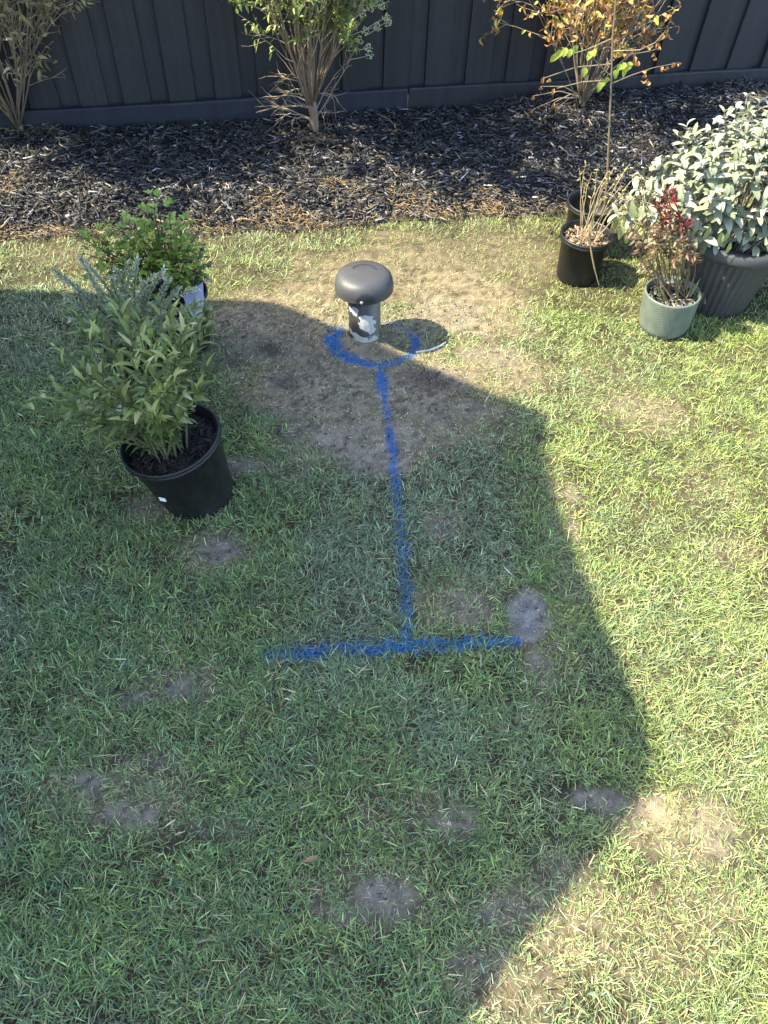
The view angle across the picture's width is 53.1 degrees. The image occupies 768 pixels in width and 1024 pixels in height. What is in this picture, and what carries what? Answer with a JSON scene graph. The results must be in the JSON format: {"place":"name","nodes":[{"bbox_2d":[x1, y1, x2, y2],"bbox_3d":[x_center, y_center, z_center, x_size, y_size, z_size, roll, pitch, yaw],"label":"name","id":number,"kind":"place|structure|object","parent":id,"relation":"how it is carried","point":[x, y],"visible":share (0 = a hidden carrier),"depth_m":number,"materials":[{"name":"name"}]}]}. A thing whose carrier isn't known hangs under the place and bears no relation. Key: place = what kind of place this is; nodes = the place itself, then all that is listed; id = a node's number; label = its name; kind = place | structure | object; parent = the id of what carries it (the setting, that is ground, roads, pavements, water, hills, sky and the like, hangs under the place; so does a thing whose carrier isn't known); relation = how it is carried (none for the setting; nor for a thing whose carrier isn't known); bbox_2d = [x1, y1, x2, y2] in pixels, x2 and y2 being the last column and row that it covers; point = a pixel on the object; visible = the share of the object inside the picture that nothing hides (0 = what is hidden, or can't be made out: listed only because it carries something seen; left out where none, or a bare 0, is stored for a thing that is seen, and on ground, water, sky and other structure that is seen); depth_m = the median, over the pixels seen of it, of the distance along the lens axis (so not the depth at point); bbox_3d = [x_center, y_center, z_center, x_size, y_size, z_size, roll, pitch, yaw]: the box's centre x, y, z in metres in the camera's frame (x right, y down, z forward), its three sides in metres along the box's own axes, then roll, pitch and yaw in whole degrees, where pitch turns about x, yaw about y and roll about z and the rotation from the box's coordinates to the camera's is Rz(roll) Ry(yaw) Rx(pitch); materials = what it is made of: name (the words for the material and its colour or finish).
{"place":"outdoors","nodes":[
{"label":"outdoors","id":0,"kind":"place"},
{"bbox_2d":[0,189,767,1023],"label":"ground","id":1,"kind":"structure","parent":0,"point":[366,353],"depth_m":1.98,"materials":[{"name":"green plant"}]},
{"bbox_2d":[7,292,232,519],"bbox_3d":[-0.651,-0.223,1.933,0.600,0.630,0.464,-17,51,-3],"label":"potted shrub","id":2,"kind":"object","parent":1,"relation":"on","point":[173,456],"visible":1,"depth_m":1.91,"materials":[{"name":"green plant"}]},
{"bbox_2d":[49,253,214,397],"bbox_3d":[-0.657,-0.537,2.182,0.432,0.595,0.361,3,50,0],"label":"potted lavender","id":3,"kind":"object","parent":1,"relation":"on","point":[145,292],"visible":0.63,"depth_m":2.05,"materials":[{"name":"green plant"}]},
{"bbox_2d":[71,187,213,357],"bbox_3d":[-0.741,-0.741,2.383,0.436,0.539,0.229,3,50,0],"label":"potted green bush","id":4,"kind":"object","parent":1,"relation":"on","point":[175,255],"visible":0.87,"depth_m":2.31,"materials":[{"name":"green plant"}]},
{"bbox_2d":[304,856,317,861],"bbox_3d":[-0.146,0.693,1.534,0.030,0.010,0.009,-3,44,-20],"label":"fallen leaf","id":5,"kind":"object","parent":1,"relation":"on","point":[311,858],"visible":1,"depth_m":1.53,"materials":[{"name":"brown plant"}]},
{"bbox_2d":[334,260,392,342],"bbox_3d":[-0.065,-0.669,2.558,0.191,0.299,0.195,2,49,1],"label":"vent pipe","id":6,"kind":"object","parent":1,"relation":"on","point":[363,288],"visible":0.94,"depth_m":2.45,"materials":[{"name":"black paint"}]},
{"bbox_2d":[323,319,423,367],"bbox_3d":[-0.036,-0.589,2.618,0.351,0.032,0.292,3,50,0],"label":"sprayed ring","id":7,"kind":"object","parent":1,"relation":"on","point":[370,359],"visible":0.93,"depth_m":2.60,"materials":[{"name":"blue paint"}]},
{"bbox_2d":[0,0,767,130],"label":"paling fence","id":8,"kind":"object","parent":1,"relation":"on","point":[134,62],"visible":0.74,"depth_m":3.47,"materials":[{"name":"grey wood"}]},
{"bbox_2d":[27,296,742,991],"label":"soil crumbs","id":9,"kind":"object","parent":1,"relation":"on","point":[423,520],"visible":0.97,"depth_m":2.32,"materials":[{"name":"brown soil"}]},
{"bbox_2d":[259,629,518,666],"bbox_3d":[0.013,0.317,1.867,0.652,0.056,0.102,-3,51,-5],"label":"sprayed crossbar","id":10,"kind":"object","parent":1,"relation":"on","point":[382,645],"visible":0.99,"depth_m":1.87,"materials":[{"name":"blue paint"}]},
{"bbox_2d":[374,366,416,646],"bbox_3d":[0.033,-0.083,2.200,0.096,0.045,1.065,-1,51,-3],"label":"sprayed line","id":11,"kind":"object","parent":1,"relation":"on","point":[403,582],"visible":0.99,"depth_m":2.05,"materials":[{"name":"blue paint"}]},
{"bbox_2d":[416,342,445,352],"bbox_3d":[0.161,-0.550,2.580,0.118,0.008,0.012,-21,55,-19],"label":"plastic strip","id":12,"kind":"object","parent":1,"relation":"on","point":[438,346],"visible":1,"depth_m":2.58,"materials":[{"name":"white plastic"}]},
{"bbox_2d":[556,161,645,286],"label":"potted dead stems","id":13,"kind":"object","parent":1,"relation":"on","point":[585,245],"visible":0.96,"depth_m":2.79,"materials":[{"name":"black plastic"}]},
{"bbox_2d":[541,0,681,228],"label":"potted sapling","id":14,"kind":"object","parent":1,"relation":"on","point":[573,201],"visible":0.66,"depth_m":2.62,"materials":[{"name":"plant"}]},
{"bbox_2d":[623,176,701,339],"bbox_3d":[0.920,-0.836,2.522,0.313,0.561,0.190,1,50,2],"label":"potted red flower","id":15,"kind":"object","parent":1,"relation":"on","point":[669,305],"visible":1,"depth_m":2.58,"materials":[{"name":"ceramic"}]},
{"bbox_2d":[607,92,767,317],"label":"potted sage","id":16,"kind":"object","parent":1,"relation":"on","point":[731,271],"visible":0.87,"depth_m":2.51,"materials":[{"name":"green plant"}]},
{"bbox_2d":[0,76,767,241],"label":"mulch bed ground","id":17,"kind":"structure","parent":0,"point":[210,200],"depth_m":3.27,"materials":[{"name":"brown wood"}]},
{"bbox_2d":[0,0,99,132],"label":"bed shrub","id":18,"kind":"object","parent":17,"relation":"on","point":[11,112],"visible":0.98,"depth_m":3.06,"materials":[{"name":"green plant"}]},
{"bbox_2d":[221,0,391,132],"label":"bed shrub","id":19,"kind":"object","parent":17,"relation":"on","point":[310,78],"visible":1,"depth_m":3.08,"materials":[{"name":"green plant"}]},
{"bbox_2d":[0,123,761,237],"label":"straw litter","id":20,"kind":"object","parent":17,"relation":"on","point":[316,217],"visible":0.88,"depth_m":3.14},
{"bbox_2d":[378,113,411,133],"bbox_3d":[0.046,-1.785,3.535,0.033,0.015,0.249,-26,56,-22],"label":"fallen twig","id":21,"kind":"object","parent":17,"relation":"on","point":[392,122],"visible":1,"depth_m":3.54,"materials":[{"name":"wood"}]},
{"bbox_2d":[479,0,680,114],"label":"bed shrub","id":22,"kind":"object","parent":17,"relation":"on","point":[604,13],"visible":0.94,"depth_m":3.28,"materials":[{"name":"beige plant"}]}
]}

